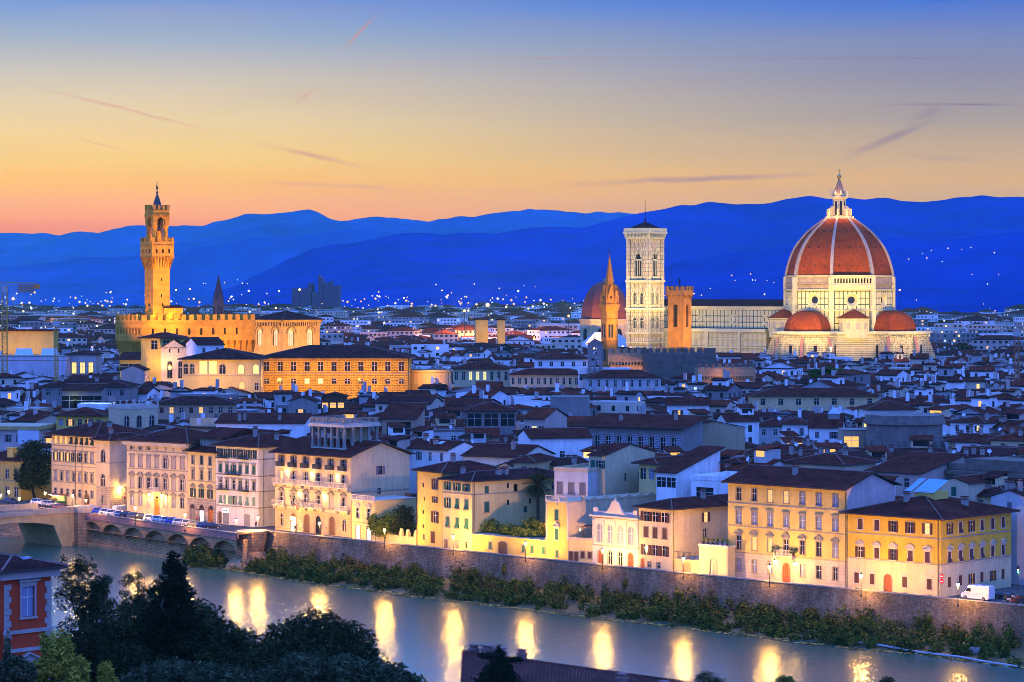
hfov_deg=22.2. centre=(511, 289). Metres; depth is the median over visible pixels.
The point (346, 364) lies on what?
window
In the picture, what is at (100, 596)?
bare tree
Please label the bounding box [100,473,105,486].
window
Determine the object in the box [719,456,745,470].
house
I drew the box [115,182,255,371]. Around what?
town hall
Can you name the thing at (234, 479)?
window
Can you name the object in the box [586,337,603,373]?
bell gable
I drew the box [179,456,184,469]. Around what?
window
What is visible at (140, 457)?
window
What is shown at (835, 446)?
house
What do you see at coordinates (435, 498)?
window
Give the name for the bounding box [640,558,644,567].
door
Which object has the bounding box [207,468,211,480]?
window
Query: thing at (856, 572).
window
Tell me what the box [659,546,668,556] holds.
window
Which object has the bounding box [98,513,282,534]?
road
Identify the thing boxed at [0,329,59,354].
lit long block
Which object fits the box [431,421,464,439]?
house
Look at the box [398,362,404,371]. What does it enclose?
window
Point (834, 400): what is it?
window
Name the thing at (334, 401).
house
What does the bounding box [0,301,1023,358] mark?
distant suburbs
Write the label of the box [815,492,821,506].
window
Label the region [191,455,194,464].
window
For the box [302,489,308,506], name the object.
window
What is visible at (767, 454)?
house
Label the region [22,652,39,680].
window
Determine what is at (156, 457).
window
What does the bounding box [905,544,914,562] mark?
window
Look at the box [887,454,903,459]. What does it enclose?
house
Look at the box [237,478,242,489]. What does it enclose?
window
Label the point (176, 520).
parked car
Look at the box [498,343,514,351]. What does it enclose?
tree
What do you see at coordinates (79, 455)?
window
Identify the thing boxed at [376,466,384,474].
window
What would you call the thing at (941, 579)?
road sign
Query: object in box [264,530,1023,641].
river wall
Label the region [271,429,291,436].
house
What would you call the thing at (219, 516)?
door
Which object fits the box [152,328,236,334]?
window
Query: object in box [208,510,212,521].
door leaf
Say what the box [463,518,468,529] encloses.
window
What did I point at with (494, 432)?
house
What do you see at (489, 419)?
window
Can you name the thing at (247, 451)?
window
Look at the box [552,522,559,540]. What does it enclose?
window
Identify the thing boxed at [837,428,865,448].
house
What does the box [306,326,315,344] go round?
window
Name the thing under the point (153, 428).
house
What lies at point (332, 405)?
window
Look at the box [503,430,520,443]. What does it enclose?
house
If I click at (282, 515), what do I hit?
window
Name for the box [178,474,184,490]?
window
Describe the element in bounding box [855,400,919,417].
house
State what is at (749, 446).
house
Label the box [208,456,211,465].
window
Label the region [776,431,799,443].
house
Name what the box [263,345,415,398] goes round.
palace
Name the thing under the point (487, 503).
window
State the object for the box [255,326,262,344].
window
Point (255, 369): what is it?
window
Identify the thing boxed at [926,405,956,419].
house
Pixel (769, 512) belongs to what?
window
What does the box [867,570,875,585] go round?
window
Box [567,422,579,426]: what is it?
house
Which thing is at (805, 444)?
house
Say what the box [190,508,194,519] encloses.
door leaf
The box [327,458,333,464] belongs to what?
window
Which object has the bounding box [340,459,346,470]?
window
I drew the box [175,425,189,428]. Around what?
house
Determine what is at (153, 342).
window
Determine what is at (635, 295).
window
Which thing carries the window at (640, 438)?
in the palazzo at (683, 432)
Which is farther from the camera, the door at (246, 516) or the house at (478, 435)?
the house at (478, 435)
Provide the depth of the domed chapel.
1653.21 m
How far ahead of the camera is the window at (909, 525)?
461.16 m
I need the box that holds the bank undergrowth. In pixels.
[180,540,1022,664]
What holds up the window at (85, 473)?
in the palazzo at (73, 461)
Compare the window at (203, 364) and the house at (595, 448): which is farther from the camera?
the window at (203, 364)
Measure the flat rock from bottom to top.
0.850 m
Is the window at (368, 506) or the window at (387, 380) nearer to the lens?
the window at (368, 506)
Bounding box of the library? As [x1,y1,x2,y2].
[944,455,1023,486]
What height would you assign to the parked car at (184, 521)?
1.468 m
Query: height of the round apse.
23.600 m
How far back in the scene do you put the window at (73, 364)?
1013.93 m
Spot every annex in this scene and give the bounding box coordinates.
[351,494,416,540]
[568,524,592,562]
[674,551,698,572]
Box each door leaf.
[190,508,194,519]
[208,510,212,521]
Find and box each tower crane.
[0,282,39,372]
[45,317,87,381]
[959,326,1022,380]
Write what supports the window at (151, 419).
in the house at (139, 415)
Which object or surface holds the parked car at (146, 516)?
on the road
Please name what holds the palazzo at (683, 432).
on the ground
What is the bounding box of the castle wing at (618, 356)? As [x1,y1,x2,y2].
[608,348,649,369]
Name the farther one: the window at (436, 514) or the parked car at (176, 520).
the parked car at (176, 520)
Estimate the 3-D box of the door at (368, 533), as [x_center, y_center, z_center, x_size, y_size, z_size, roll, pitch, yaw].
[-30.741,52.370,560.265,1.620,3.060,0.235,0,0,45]
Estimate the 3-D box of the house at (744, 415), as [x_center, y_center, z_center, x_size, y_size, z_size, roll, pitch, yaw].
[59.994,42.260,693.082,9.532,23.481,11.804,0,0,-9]
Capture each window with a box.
[4,435,10,441]
[5,469,8,478]
[5,486,8,496]
[14,487,17,496]
[18,577,40,619]
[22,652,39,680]
[53,449,57,460]
[53,469,56,479]
[59,450,63,460]
[59,470,63,480]
[62,396,76,407]
[65,450,69,461]
[65,470,69,480]
[66,419,73,425]
[71,362,76,373]
[71,451,74,461]
[71,471,74,481]
[74,396,88,407]
[77,451,81,462]
[77,471,81,481]
[79,362,84,373]
[83,451,87,462]
[83,472,87,482]
[88,362,93,373]
[88,396,101,402]
[89,452,93,463]
[89,472,93,482]
[90,490,93,498]
[100,449,104,462]
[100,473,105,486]
[101,495,104,503]
[124,415,129,426]
[128,471,134,487]
[128,490,134,504]
[129,454,134,466]
[136,415,142,427]
[136,472,143,488]
[136,490,142,505]
[137,454,142,467]
[145,455,150,467]
[145,472,151,488]
[145,491,150,506]
[149,415,154,425]
[151,340,156,348]
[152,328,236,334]
[153,455,159,467]
[153,473,159,488]
[161,456,168,468]
[161,473,168,489]
[162,492,167,507]
[167,361,172,378]
[170,456,175,468]
[170,474,176,490]
[170,492,175,507]
[178,361,181,378]
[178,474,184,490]
[178,493,184,508]
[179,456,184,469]
[183,363,187,373]
[189,483,194,497]
[190,363,194,373]
[190,467,194,479]
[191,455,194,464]
[198,468,203,479]
[198,484,203,497]
[199,455,202,464]
[200,361,216,373]
[206,484,212,498]
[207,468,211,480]
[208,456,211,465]
[217,448,222,456]
[217,461,222,472]
[217,477,222,488]
[219,364,225,373]
[224,449,229,456]
[224,462,228,472]
[224,477,228,488]
[224,495,229,503]
[230,449,235,457]
[230,462,235,473]
[230,478,235,489]
[230,496,235,504]
[237,449,242,457]
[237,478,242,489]
[238,364,244,373]
[238,462,242,473]
[238,496,241,504]
[239,382,244,388]
[244,450,249,457]
[244,463,248,473]
[244,479,248,490]
[244,497,248,505]
[250,450,256,458]
[250,463,255,474]
[250,479,255,490]
[252,364,258,373]
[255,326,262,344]
[264,362,269,371]
[264,378,269,383]
[271,326,278,345]
[277,362,282,371]
[277,378,282,383]
[278,454,284,465]
[278,470,284,482]
[278,487,284,503]
[279,513,283,525]
[287,326,296,345]
[290,362,296,371]
[290,455,296,466]
[290,471,296,483]
[290,488,296,504]
[291,378,296,383]
[296,409,305,412]
[302,472,308,484]
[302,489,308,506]
[303,456,308,463]
[304,362,309,371]
[304,378,309,383]
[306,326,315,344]
[314,490,321,505]
[315,457,321,468]
[315,473,321,485]
[317,362,323,371]
[318,378,322,383]
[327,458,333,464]
[327,474,333,486]
[327,491,333,508]
[330,403,335,407]
[331,362,336,371]
[331,378,336,383]
[338,403,343,407]
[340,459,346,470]
[340,474,346,487]
[340,492,346,509]
[341,519,345,531]
[344,362,350,371]
[345,378,349,383]
[354,502,360,518]
[358,362,363,371]
[358,378,363,383]
[365,503,371,518]
[371,362,377,371]
[371,378,376,383]
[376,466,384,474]
[385,362,390,371]
[385,378,390,383]
[387,422,410,434]
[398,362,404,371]
[398,378,403,383]
[416,452,420,459]
[431,478,437,489]
[431,510,438,523]
[431,531,434,543]
[432,496,437,502]
[444,481,450,490]
[444,497,450,508]
[445,516,449,527]
[453,482,460,491]
[454,498,459,509]
[454,517,459,528]
[462,483,469,491]
[463,499,468,510]
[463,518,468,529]
[468,414,480,425]
[484,414,497,425]
[484,501,489,512]
[487,541,492,549]
[501,414,514,425]
[520,544,524,552]
[529,545,534,553]
[540,546,545,554]
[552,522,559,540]
[553,509,558,520]
[554,549,558,557]
[556,481,562,493]
[560,451,564,456]
[567,482,574,494]
[578,482,585,495]
[579,550,585,558]
[582,327,587,341]
[586,551,592,559]
[591,460,594,467]
[595,523,602,542]
[596,435,598,445]
[596,460,604,468]
[602,324,604,337]
[605,435,609,443]
[606,524,613,543]
[607,550,612,564]
[608,324,612,337]
[616,435,620,441]
[616,525,623,544]
[617,551,622,565]
[618,327,622,336]
[626,526,634,545]
[627,436,631,442]
[632,289,636,304]
[632,314,636,328]
[634,247,641,276]
[638,436,642,444]
[639,289,643,304]
[639,314,643,328]
[640,511,651,520]
[641,468,645,478]
[641,544,649,554]
[642,526,648,537]
[646,561,651,567]
[649,436,653,445]
[649,469,653,478]
[649,512,659,521]
[650,545,659,555]
[651,526,657,538]
[652,247,657,276]
[655,562,660,568]
[657,477,665,486]
[658,513,668,522]
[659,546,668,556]
[660,437,664,450]
[661,527,667,539]
[667,477,675,487]
[671,437,675,445]
[672,410,682,414]
[697,487,712,495]
[702,512,709,521]
[702,528,706,538]
[734,508,741,524]
[734,529,742,549]
[735,487,741,500]
[735,558,741,571]
[749,530,757,551]
[750,488,757,501]
[750,509,757,525]
[750,559,757,573]
[765,510,773,526]
[765,532,773,552]
[766,489,773,502]
[766,560,772,574]
[778,399,782,404]
[781,511,789,527]
[781,532,789,553]
[782,490,789,503]
[796,399,800,404]
[797,534,805,555]
[798,491,805,505]
[798,512,805,529]
[798,563,805,577]
[799,428,803,435]
[813,535,822,556]
[814,399,818,404]
[814,514,822,530]
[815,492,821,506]
[815,565,821,579]
[829,432,837,438]
[830,515,838,531]
[830,537,838,558]
[831,493,838,507]
[831,566,838,580]
[832,398,836,404]
[843,436,859,447]
[852,569,859,583]
[855,540,864,557]
[856,518,863,529]
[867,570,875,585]
[871,541,880,559]
[873,519,879,531]
[888,520,897,532]
[888,542,897,560]
[900,573,908,588]
[905,478,908,486]
[905,521,914,533]
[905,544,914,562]
[922,522,931,535]
[922,545,931,563]
[924,575,932,590]
[947,522,952,535]
[947,545,953,563]
[948,577,950,586]
[951,487,955,495]
[958,521,963,533]
[958,543,964,561]
[959,575,961,585]
[968,520,974,532]
[968,542,975,560]
[969,573,974,583]
[979,541,986,558]
[980,518,984,530]
[980,572,982,581]
[990,517,995,529]
[990,539,996,557]
[990,570,995,580]
[1000,538,1007,555]
[1001,516,1005,528]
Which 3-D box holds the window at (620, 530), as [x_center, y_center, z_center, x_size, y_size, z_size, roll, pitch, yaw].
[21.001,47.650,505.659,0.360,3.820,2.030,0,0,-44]
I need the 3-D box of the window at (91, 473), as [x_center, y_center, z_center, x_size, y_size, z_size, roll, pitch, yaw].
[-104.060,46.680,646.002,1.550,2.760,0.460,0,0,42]
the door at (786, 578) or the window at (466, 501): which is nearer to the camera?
the door at (786, 578)
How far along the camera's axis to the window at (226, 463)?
598.39 m
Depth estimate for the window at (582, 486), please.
531.05 m
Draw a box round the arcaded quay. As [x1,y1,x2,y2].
[85,512,247,569]
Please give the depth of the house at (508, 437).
656.86 m
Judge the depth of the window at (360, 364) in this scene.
867.05 m
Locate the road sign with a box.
[940,574,943,583]
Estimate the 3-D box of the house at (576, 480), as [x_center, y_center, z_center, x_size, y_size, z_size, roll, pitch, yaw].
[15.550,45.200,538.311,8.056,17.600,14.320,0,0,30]
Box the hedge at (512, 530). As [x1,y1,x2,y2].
[479,518,545,536]
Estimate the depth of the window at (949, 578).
458.69 m
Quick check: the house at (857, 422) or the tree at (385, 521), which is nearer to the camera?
the tree at (385, 521)
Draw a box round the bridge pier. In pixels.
[66,504,96,545]
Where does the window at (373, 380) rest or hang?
in the palace at (349, 370)
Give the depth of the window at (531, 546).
521.04 m
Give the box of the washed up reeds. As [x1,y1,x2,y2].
[188,564,1023,667]
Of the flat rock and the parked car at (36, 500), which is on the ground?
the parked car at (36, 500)
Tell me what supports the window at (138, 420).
in the house at (139, 415)
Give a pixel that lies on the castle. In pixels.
(665, 364)
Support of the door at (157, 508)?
in the palazzo at (157, 464)
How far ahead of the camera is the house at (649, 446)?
623.01 m
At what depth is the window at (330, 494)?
571.69 m
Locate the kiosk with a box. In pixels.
[46,493,67,504]
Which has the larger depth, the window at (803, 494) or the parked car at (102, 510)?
the parked car at (102, 510)
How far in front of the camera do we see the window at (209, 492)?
602.35 m
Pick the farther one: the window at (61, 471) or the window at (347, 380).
the window at (347, 380)
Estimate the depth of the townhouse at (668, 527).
500.00 m
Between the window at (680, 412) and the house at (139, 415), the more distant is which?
the window at (680, 412)
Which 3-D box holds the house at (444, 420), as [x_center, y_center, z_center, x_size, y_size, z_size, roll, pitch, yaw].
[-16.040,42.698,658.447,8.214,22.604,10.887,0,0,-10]
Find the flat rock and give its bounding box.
[969,647,995,653]
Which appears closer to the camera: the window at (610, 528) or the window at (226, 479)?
the window at (610, 528)
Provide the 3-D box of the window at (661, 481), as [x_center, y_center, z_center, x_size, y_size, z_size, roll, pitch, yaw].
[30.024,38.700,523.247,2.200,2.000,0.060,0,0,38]
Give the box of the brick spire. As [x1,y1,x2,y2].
[213,275,223,313]
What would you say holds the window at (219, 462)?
in the palazzo at (245, 474)
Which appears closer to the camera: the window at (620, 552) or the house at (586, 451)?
the window at (620, 552)
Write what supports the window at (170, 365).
in the church at (173, 350)
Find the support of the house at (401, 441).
on the ground
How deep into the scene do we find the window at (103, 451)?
642.29 m
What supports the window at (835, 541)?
in the palazzo at (785, 517)
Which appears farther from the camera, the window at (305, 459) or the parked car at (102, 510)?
the parked car at (102, 510)
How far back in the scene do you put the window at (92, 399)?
757.36 m
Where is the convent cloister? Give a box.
[577,367,629,387]
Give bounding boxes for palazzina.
[590,497,639,566]
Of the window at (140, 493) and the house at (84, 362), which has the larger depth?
the house at (84, 362)
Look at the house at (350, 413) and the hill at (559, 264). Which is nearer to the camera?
the house at (350, 413)
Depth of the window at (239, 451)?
595.77 m
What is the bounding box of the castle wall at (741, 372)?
[694,363,755,383]
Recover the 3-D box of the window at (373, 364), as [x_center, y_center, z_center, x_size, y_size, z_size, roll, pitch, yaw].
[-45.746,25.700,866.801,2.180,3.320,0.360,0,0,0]
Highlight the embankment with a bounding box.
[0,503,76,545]
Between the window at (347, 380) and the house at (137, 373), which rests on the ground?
the house at (137, 373)
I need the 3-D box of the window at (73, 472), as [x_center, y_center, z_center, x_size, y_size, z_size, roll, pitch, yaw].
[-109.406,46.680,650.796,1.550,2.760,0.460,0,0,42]
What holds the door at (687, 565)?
in the annex at (691, 564)
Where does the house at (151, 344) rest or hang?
on the ground
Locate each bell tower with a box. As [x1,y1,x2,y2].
[599,248,619,366]
[623,210,666,351]
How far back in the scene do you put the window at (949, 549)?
458.58 m
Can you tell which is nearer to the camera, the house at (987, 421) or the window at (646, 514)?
the window at (646, 514)
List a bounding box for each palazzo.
[42,419,151,505]
[89,427,139,508]
[118,422,204,518]
[209,426,297,526]
[268,415,415,537]
[571,410,711,452]
[721,464,901,587]
[838,478,1020,596]
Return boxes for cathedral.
[664,169,936,360]
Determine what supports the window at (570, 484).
in the house at (576, 480)
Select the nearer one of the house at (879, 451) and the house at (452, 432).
the house at (879, 451)
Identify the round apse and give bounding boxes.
[863,412,947,452]
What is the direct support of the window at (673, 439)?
in the palazzo at (683, 432)
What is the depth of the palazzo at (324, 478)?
575.29 m
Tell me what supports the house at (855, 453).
on the ground
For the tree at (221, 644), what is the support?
on the hillside
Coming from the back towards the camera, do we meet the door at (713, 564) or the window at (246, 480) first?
the window at (246, 480)
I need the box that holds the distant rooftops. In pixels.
[0,342,1023,429]
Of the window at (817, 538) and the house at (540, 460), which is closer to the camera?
the window at (817, 538)
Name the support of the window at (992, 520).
in the palazzo at (921, 541)
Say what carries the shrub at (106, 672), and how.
on the hillside
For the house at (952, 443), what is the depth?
630.21 m
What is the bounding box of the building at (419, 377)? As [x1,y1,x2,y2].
[410,369,452,389]
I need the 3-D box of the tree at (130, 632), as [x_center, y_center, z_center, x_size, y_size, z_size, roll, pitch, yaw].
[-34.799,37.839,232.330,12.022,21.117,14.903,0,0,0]
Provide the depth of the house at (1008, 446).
591.85 m
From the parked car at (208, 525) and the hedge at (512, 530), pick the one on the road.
the parked car at (208, 525)
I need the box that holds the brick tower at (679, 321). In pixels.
[666,278,692,351]
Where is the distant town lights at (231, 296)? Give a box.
[0,247,998,329]
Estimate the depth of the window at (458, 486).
536.40 m
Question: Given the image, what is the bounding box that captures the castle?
[635,347,715,380]
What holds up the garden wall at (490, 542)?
on the ground
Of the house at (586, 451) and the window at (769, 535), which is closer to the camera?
the window at (769, 535)
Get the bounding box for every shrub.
[0,630,37,681]
[30,628,93,681]
[95,660,118,681]
[501,564,505,574]
[622,578,628,589]
[693,670,725,681]
[772,675,795,681]
[879,676,895,681]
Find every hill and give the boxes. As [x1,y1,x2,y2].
[0,209,425,267]
[0,229,412,306]
[0,231,95,247]
[131,209,633,256]
[213,195,1023,308]
[616,232,1023,312]
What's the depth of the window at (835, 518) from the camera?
472.50 m
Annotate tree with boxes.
[13,439,51,497]
[52,554,120,662]
[69,592,178,681]
[70,567,129,675]
[108,571,156,644]
[118,656,267,681]
[162,597,268,674]
[243,606,387,679]
[254,651,426,681]
[366,511,399,541]
[389,505,416,535]
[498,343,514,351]
[522,471,553,521]
[806,368,820,380]
[825,365,836,374]
[951,343,974,349]
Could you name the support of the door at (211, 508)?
in the townhouse at (201, 480)
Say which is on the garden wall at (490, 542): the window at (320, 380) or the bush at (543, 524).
the bush at (543, 524)
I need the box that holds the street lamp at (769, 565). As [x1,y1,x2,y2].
[768,563,770,586]
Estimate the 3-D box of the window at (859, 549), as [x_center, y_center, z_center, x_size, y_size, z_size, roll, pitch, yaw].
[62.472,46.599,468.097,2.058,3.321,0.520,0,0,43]
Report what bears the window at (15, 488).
in the townhouse at (8, 460)
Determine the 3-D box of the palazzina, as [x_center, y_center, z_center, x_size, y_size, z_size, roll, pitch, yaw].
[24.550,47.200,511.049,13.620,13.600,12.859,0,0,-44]
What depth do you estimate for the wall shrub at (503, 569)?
519.72 m
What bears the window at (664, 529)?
in the townhouse at (668, 527)
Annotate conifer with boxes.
[130,550,207,667]
[471,644,528,681]
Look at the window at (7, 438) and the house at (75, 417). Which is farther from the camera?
the house at (75, 417)
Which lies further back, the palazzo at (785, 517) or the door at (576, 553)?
the door at (576, 553)
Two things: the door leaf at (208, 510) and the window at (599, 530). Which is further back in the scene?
the door leaf at (208, 510)
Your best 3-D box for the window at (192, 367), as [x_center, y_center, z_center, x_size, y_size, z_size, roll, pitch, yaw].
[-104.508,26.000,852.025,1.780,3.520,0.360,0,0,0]
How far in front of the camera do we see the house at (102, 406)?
731.72 m
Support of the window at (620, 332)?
in the domed chapel
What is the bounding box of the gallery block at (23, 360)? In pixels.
[0,348,70,378]
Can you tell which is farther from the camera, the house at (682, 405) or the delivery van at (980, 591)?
the house at (682, 405)
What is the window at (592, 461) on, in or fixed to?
in the house at (618, 472)
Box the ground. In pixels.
[0,307,1023,604]
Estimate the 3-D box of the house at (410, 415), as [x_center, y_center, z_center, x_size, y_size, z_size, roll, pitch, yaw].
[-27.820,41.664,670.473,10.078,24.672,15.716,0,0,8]
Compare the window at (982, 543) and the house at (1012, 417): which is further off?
the house at (1012, 417)
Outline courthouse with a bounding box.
[292,275,340,306]
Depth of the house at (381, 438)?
618.18 m
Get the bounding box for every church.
[160,338,188,386]
[253,311,324,354]
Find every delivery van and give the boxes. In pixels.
[112,505,126,510]
[960,584,994,600]
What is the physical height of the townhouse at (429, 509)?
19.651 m
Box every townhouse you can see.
[0,447,51,500]
[182,427,274,522]
[411,453,501,547]
[437,465,553,550]
[545,491,655,559]
[631,488,727,570]
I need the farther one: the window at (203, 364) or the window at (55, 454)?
the window at (203, 364)
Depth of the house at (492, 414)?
682.77 m
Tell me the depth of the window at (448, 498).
538.76 m
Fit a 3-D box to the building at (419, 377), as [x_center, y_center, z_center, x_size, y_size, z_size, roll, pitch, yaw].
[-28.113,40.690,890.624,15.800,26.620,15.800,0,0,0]
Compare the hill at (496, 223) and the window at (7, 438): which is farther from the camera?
the hill at (496, 223)
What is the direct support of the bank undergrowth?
on the river bank
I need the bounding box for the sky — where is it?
[0,0,1023,234]
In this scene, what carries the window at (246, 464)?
in the palazzo at (245, 474)
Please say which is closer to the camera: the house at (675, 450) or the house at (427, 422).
the house at (675, 450)
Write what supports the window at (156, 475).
in the palazzo at (157, 464)
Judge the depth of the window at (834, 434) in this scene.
656.56 m
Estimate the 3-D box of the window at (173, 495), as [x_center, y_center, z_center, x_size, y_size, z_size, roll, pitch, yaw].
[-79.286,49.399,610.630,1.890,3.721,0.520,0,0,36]
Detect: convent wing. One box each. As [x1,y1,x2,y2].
[450,362,511,386]
[508,368,584,387]
[532,353,591,369]
[581,369,662,390]
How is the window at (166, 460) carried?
in the palazzo at (157, 464)
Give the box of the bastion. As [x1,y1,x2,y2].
[226,529,267,569]
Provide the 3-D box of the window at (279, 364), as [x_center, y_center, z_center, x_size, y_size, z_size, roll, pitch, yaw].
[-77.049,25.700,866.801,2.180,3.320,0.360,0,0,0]
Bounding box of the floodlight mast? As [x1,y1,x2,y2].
[463,310,465,336]
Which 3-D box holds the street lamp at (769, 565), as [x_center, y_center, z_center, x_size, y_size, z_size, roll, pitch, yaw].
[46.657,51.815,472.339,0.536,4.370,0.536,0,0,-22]
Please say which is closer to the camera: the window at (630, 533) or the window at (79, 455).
the window at (630, 533)
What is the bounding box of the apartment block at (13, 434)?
[0,423,55,450]
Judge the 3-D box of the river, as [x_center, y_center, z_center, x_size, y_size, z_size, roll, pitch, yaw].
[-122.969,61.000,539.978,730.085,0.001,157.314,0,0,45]
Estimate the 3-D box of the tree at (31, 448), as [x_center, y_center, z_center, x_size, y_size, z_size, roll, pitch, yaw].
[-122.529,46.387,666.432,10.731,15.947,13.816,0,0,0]
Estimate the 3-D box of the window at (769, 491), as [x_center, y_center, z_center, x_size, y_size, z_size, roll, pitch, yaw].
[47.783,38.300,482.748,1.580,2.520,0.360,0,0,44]
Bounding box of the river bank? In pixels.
[198,559,1023,664]
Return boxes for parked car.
[2,497,17,503]
[30,498,42,503]
[41,500,54,505]
[52,503,65,506]
[92,507,101,512]
[99,508,108,513]
[105,509,116,514]
[113,510,122,515]
[119,511,130,516]
[126,512,136,517]
[136,513,144,518]
[142,514,153,519]
[150,515,161,520]
[159,516,168,521]
[165,517,175,522]
[171,518,183,523]
[180,519,190,524]
[187,520,198,525]
[196,521,206,527]
[204,522,220,528]
[995,590,1011,598]
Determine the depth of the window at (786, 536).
480.24 m
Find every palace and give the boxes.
[177,348,267,393]
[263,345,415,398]
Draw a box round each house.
[38,374,141,405]
[41,435,51,454]
[52,407,108,429]
[60,383,107,410]
[64,350,103,375]
[77,403,114,409]
[108,400,158,428]
[117,352,140,378]
[119,363,150,386]
[137,332,188,380]
[143,425,165,431]
[153,396,239,419]
[171,417,189,427]
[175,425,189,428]
[184,337,224,355]
[187,418,217,431]
[214,410,311,437]
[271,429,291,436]
[287,394,319,413]
[307,419,373,438]
[310,414,321,432]
[319,391,348,412]
[322,409,379,430]
[371,434,407,441]
[379,402,427,434]
[379,422,408,435]
[385,435,412,492]
[406,433,474,493]
[408,426,435,439]
[425,420,430,425]
[429,413,465,427]
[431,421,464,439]
[444,406,465,424]
[448,427,500,440]
[458,431,489,440]
[460,439,555,465]
[463,401,519,438]
[466,428,502,444]
[496,454,521,468]
[500,435,513,440]
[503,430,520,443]
[509,453,556,490]
[516,427,593,456]
[521,407,568,427]
[550,395,589,415]
[550,455,588,470]
[554,463,599,498]
[565,446,594,460]
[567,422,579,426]
[586,442,657,495]
[591,443,608,450]
[631,454,682,493]
[639,445,659,450]
[652,410,668,413]
[652,445,724,500]
[655,453,670,456]
[662,446,683,454]
[665,397,710,414]
[687,409,711,418]
[690,471,737,495]
[703,419,746,455]
[715,404,760,443]
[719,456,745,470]
[720,449,745,471]
[723,444,784,471]
[745,388,882,410]
[745,435,812,453]
[745,436,760,453]
[758,414,797,443]
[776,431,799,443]
[779,416,807,437]
[779,437,812,444]
[781,443,811,460]
[782,453,880,470]
[793,440,860,454]
[807,407,845,441]
[814,442,842,454]
[819,446,882,464]
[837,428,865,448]
[844,417,865,427]
[854,418,861,426]
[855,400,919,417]
[861,445,894,458]
[864,445,888,462]
[864,451,967,496]
[882,475,902,499]
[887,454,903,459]
[894,444,945,453]
[909,435,933,447]
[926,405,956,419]
[939,473,989,501]
[943,415,954,435]
[943,430,959,450]
[944,430,963,449]
[947,411,1000,434]
[954,424,988,451]
[959,445,1017,458]
[977,470,1017,503]
[978,431,1016,445]
[987,445,1023,447]
[988,426,1023,445]
[988,478,1023,584]
[989,424,1003,434]
[992,409,1023,431]
[1000,426,1023,434]
[1014,448,1023,455]
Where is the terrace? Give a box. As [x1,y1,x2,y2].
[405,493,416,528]
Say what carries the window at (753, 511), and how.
in the palazzo at (785, 517)
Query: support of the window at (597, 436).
in the palazzo at (683, 432)
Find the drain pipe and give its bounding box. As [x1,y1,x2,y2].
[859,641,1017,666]
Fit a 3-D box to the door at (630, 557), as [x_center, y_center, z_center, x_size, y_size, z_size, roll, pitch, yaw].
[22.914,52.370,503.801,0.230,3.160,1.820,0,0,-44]
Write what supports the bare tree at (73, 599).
on the hillside
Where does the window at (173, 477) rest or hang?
in the palazzo at (157, 464)
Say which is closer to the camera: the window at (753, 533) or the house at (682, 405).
the window at (753, 533)
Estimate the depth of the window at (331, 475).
571.83 m
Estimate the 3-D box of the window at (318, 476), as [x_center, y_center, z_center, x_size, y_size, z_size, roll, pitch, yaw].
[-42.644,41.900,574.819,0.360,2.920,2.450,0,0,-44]
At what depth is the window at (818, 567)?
475.10 m
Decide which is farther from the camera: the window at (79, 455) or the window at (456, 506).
the window at (79, 455)
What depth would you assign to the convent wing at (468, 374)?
945.40 m
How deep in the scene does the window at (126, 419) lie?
685.39 m
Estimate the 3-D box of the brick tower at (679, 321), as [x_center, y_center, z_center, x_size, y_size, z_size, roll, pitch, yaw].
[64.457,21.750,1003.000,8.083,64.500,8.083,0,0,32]
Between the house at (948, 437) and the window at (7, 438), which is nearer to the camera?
the house at (948, 437)
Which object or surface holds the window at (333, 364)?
in the palace at (349, 370)
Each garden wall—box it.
[376,528,416,544]
[471,532,545,557]
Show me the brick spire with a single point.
(218, 303)
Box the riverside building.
[461,644,690,681]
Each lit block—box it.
[474,318,488,342]
[496,319,505,343]
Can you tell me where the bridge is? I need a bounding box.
[0,503,73,545]
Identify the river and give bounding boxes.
[0,537,1023,681]
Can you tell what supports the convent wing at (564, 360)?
on the ground
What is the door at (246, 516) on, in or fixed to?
in the palazzo at (245, 474)
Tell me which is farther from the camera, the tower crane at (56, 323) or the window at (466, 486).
the tower crane at (56, 323)
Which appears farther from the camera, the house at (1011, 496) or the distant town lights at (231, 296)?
the distant town lights at (231, 296)
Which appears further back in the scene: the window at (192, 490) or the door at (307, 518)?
the window at (192, 490)
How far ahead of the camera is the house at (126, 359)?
957.90 m
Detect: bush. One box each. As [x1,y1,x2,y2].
[521,516,541,529]
[540,520,545,533]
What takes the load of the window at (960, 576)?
in the palazzo at (921, 541)
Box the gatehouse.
[698,540,735,576]
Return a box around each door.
[84,493,89,504]
[155,498,159,514]
[189,504,194,519]
[198,504,204,520]
[208,505,213,521]
[217,511,221,523]
[223,512,228,523]
[244,514,249,525]
[290,512,296,531]
[303,514,309,532]
[314,515,320,533]
[328,516,334,535]
[355,525,359,538]
[366,526,370,539]
[444,539,447,547]
[498,541,507,553]
[568,550,573,560]
[574,551,578,560]
[597,549,603,563]
[627,552,633,566]
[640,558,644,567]
[682,562,690,572]
[709,558,716,574]
[782,562,790,581]
[883,573,891,591]
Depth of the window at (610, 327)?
1012.20 m
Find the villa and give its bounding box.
[0,553,67,680]
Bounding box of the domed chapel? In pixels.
[579,278,625,349]

